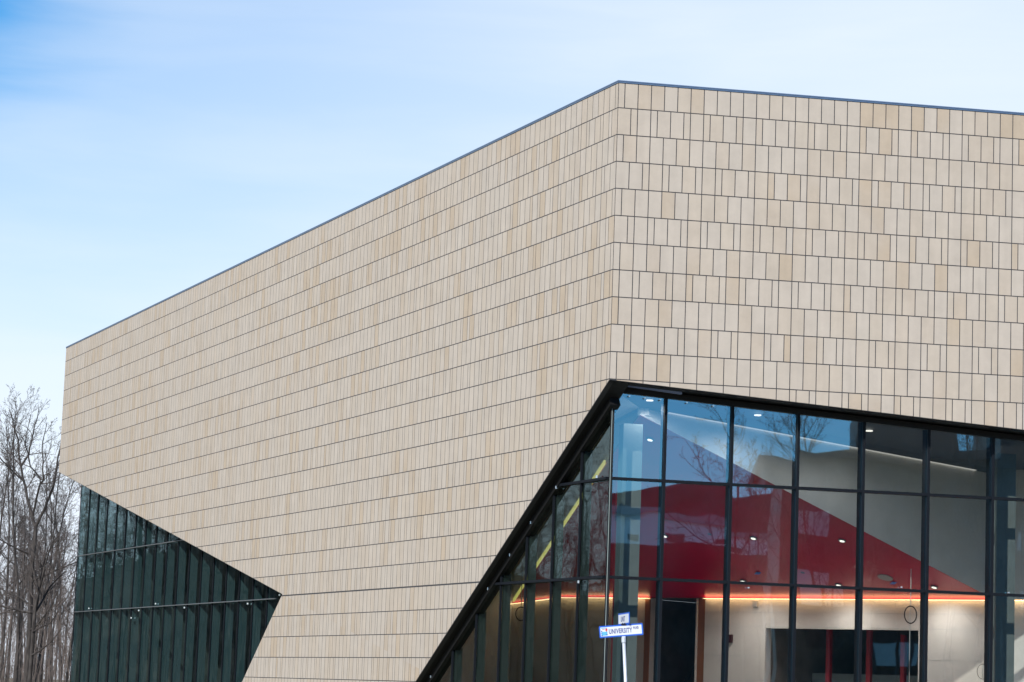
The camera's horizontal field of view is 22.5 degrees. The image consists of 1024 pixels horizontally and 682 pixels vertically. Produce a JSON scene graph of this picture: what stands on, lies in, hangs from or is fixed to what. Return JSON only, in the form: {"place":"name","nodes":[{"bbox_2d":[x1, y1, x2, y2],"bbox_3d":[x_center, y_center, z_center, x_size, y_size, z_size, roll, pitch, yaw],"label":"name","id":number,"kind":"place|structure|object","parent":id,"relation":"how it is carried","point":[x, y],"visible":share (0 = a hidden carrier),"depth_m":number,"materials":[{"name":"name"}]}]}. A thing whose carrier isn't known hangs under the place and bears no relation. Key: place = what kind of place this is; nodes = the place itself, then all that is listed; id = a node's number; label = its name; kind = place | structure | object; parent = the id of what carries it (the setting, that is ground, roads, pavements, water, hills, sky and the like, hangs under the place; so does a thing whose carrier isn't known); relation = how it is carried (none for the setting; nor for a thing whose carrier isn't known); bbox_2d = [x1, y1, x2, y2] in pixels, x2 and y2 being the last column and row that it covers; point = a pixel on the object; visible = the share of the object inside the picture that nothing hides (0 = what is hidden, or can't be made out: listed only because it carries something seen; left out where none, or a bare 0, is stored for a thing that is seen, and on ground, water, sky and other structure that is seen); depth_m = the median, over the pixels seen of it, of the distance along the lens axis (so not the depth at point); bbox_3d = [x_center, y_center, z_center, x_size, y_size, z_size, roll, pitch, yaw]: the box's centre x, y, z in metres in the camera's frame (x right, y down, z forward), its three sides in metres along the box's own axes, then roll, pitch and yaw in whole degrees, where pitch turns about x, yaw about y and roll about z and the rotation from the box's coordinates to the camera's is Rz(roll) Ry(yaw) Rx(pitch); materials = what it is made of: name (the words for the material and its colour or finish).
{"place":"outdoors","nodes":[
{"label":"outdoors","id":0,"kind":"place"},
{"bbox_2d":[0,0,1023,679],"label":"sky","id":1,"kind":"structure","parent":0,"point":[150,150],"materials":[{"name":"blue"}]},
{"label":"ground","id":2,"kind":"structure","parent":0,"visible":0},
{"bbox_2d":[0,515,11,625],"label":"bare tree","id":3,"kind":"object","parent":2,"relation":"on","point":[3,566],"visible":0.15,"depth_m":258.54,"materials":[{"name":"brown plant"}]},
{"bbox_2d":[0,461,17,598],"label":"bare tree","id":4,"kind":"object","parent":2,"relation":"on","point":[0,508],"visible":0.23,"depth_m":183.05,"materials":[{"name":"brown plant"}]},
{"bbox_2d":[0,480,18,588],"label":"bare tree","id":5,"kind":"object","parent":2,"relation":"on","point":[2,547],"visible":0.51,"depth_m":150.70,"materials":[{"name":"brown plant"}]},
{"bbox_2d":[0,463,19,604],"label":"bare tree","id":6,"kind":"object","parent":2,"relation":"on","point":[0,516],"visible":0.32,"depth_m":156.09,"materials":[{"name":"brown plant"}]},
{"bbox_2d":[0,551,19,658],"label":"bare tree","id":7,"kind":"object","parent":2,"relation":"on","point":[8,601],"visible":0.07,"depth_m":210.13,"materials":[{"name":"brown plant"}]},
{"bbox_2d":[0,505,27,681],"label":"bare tree","id":8,"kind":"object","parent":2,"relation":"on","point":[11,599],"visible":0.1,"depth_m":195.85,"materials":[{"name":"brown plant"}]},
{"bbox_2d":[0,503,35,681],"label":"bare tree","id":9,"kind":"object","parent":2,"relation":"on","point":[16,597],"visible":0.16,"depth_m":177.98,"materials":[{"name":"brown plant"}]},
{"bbox_2d":[2,501,35,681],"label":"bare tree","id":10,"kind":"object","parent":2,"relation":"on","point":[21,577],"visible":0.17,"depth_m":169.95,"materials":[{"name":"brown plant"}]},
{"bbox_2d":[1,556,40,680],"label":"bare tree","id":11,"kind":"object","parent":2,"relation":"on","point":[23,625],"visible":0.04,"depth_m":215.60,"materials":[{"name":"brown plant"}]},
{"bbox_2d":[0,383,42,574],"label":"bare tree","id":12,"kind":"object","parent":2,"relation":"on","point":[5,494],"visible":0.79,"depth_m":126.50,"materials":[{"name":"brown plant"}]},
{"bbox_2d":[3,498,44,640],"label":"bare tree","id":13,"kind":"object","parent":2,"relation":"on","point":[22,557],"visible":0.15,"depth_m":184.71,"materials":[{"name":"brown plant"}]},
{"bbox_2d":[0,477,49,681],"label":"bare tree","id":14,"kind":"object","parent":2,"relation":"on","point":[8,677],"visible":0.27,"depth_m":153.25,"materials":[{"name":"brown plant"}]},
{"bbox_2d":[0,386,50,681],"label":"bare tree","id":15,"kind":"object","parent":2,"relation":"on","point":[17,581],"visible":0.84,"depth_m":119.04,"materials":[{"name":"brown plant"}]},
{"bbox_2d":[0,478,50,681],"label":"bare tree","id":16,"kind":"object","parent":2,"relation":"on","point":[21,608],"visible":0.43,"depth_m":142.78,"materials":[{"name":"brown plant"}]},
{"bbox_2d":[0,516,54,676],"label":"bare tree","id":17,"kind":"object","parent":2,"relation":"on","point":[21,591],"visible":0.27,"depth_m":145.79,"materials":[{"name":"brown plant"}]},
{"bbox_2d":[10,511,47,681],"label":"bare tree","id":18,"kind":"object","parent":2,"relation":"on","point":[28,562],"visible":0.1,"depth_m":225.08,"materials":[{"name":"brown plant"}]},
{"bbox_2d":[6,456,56,649],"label":"bare tree","id":19,"kind":"object","parent":2,"relation":"on","point":[34,517],"visible":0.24,"depth_m":189.37,"materials":[{"name":"brown plant"}]},
{"bbox_2d":[0,393,67,681],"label":"bare tree","id":20,"kind":"object","parent":2,"relation":"on","point":[6,593],"visible":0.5,"depth_m":133.65,"materials":[{"name":"brown plant"}]},
{"bbox_2d":[10,514,58,605],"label":"bare tree","id":21,"kind":"object","parent":2,"relation":"on","point":[36,548],"visible":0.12,"depth_m":167.38,"materials":[{"name":"brown plant"}]},
{"bbox_2d":[0,528,74,681],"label":"bare tree","id":22,"kind":"object","parent":2,"relation":"on","point":[36,606],"visible":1,"depth_m":109.98,"materials":[{"name":"brown plant"}]},
{"bbox_2d":[0,399,76,681],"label":"bare tree","id":23,"kind":"object","parent":2,"relation":"on","point":[30,600],"visible":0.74,"depth_m":115.04,"materials":[{"name":"brown plant"}]},
{"bbox_2d":[8,499,68,681],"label":"bare tree","id":24,"kind":"object","parent":2,"relation":"on","point":[46,586],"visible":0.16,"depth_m":171.95,"materials":[{"name":"brown plant"}]},
{"bbox_2d":[0,521,77,681],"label":"undergrowth","id":25,"kind":"object","parent":2,"relation":"on","point":[48,669],"visible":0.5,"depth_m":126.63,"materials":[{"name":"plant"}]},
{"bbox_2d":[11,440,77,681],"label":"bare tree","id":26,"kind":"object","parent":2,"relation":"on","point":[46,598],"visible":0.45,"depth_m":130.19,"materials":[{"name":"brown plant"}]},
{"bbox_2d":[20,423,78,680],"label":"bare tree","id":27,"kind":"object","parent":2,"relation":"on","point":[45,533],"visible":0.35,"depth_m":161.94,"materials":[{"name":"brown plant"}]},
{"bbox_2d":[20,491,78,681],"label":"bare tree","id":28,"kind":"object","parent":2,"relation":"on","point":[71,512],"visible":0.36,"depth_m":157.05,"materials":[{"name":"brown plant"}]},
{"bbox_2d":[19,477,82,681],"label":"bare tree","id":29,"kind":"object","parent":2,"relation":"on","point":[46,627],"visible":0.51,"depth_m":138.98,"materials":[{"name":"brown plant"}]},
{"bbox_2d":[24,450,78,681],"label":"bare tree","id":30,"kind":"object","parent":2,"relation":"on","point":[50,624],"visible":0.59,"depth_m":139.70,"materials":[{"name":"brown plant"}]},
{"bbox_2d":[34,527,69,646],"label":"bare tree","id":31,"kind":"object","parent":2,"relation":"on","point":[57,587],"visible":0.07,"depth_m":205.76,"materials":[{"name":"brown plant"}]},
{"bbox_2d":[28,478,79,681],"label":"bare tree","id":32,"kind":"object","parent":2,"relation":"on","point":[58,555],"visible":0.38,"depth_m":150.82,"materials":[{"name":"brown plant"}]},
{"bbox_2d":[34,510,74,681],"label":"bare tree","id":33,"kind":"object","parent":2,"relation":"on","point":[53,597],"visible":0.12,"depth_m":176.28,"materials":[{"name":"brown plant"}]},
{"bbox_2d":[37,544,72,643],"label":"bare tree","id":34,"kind":"object","parent":2,"relation":"on","point":[56,612],"visible":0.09,"depth_m":204.05,"materials":[{"name":"brown plant"}]},
{"bbox_2d":[43,522,73,681],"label":"bare tree","id":35,"kind":"object","parent":2,"relation":"on","point":[58,624],"visible":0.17,"depth_m":213.58,"materials":[{"name":"brown plant"}]},
{"bbox_2d":[36,484,81,680],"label":"bare tree","id":36,"kind":"object","parent":2,"relation":"on","point":[68,660],"visible":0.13,"depth_m":134.37,"materials":[{"name":"brown plant"}]},
{"bbox_2d":[61,590,71,653],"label":"bare tree","id":37,"kind":"object","parent":2,"relation":"on","point":[70,620],"visible":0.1,"depth_m":235.14,"materials":[{"name":"brown plant"}]},
{"bbox_2d":[54,505,79,680],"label":"bare tree","id":38,"kind":"object","parent":2,"relation":"on","point":[69,585],"visible":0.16,"depth_m":164.39,"materials":[{"name":"brown plant"}]},
{"bbox_2d":[61,585,73,673],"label":"bare tree","id":39,"kind":"object","parent":2,"relation":"on","point":[72,621],"visible":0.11,"depth_m":288.85,"materials":[{"name":"brown plant"}]},
{"bbox_2d":[58,517,80,670],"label":"bare tree","id":40,"kind":"object","parent":2,"relation":"on","point":[70,598],"visible":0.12,"depth_m":192.16,"materials":[{"name":"brown plant"}]},
{"bbox_2d":[59,80,1023,681],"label":"arts building","id":41,"kind":"structure","parent":2,"relation":"on","point":[743,370],"depth_m":61.97,"materials":[{"name":"tile"}]},
{"bbox_2d":[515,566,522,620],"bbox_3d":[0.238,6.360,64.933,0.288,1.384,0.055,4,-8,-10],"label":"hanging cable","id":42,"kind":"object","parent":41,"relation":"hanging from","point":[521,601],"visible":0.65,"depth_m":64.88,"materials":[{"name":"black plastic"}]},
{"bbox_2d":[904,578,916,681],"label":"hanging cable","id":43,"kind":"object","parent":41,"relation":"hanging from","point":[910,606],"visible":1,"depth_m":58.95,"materials":[{"name":"black plastic"}]},
{"bbox_2d":[599,612,642,681],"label":"street sign","id":44,"kind":"object","parent":2,"relation":"on","point":[623,628],"visible":1,"depth_m":51.06,"materials":[{"name":"white metal"}]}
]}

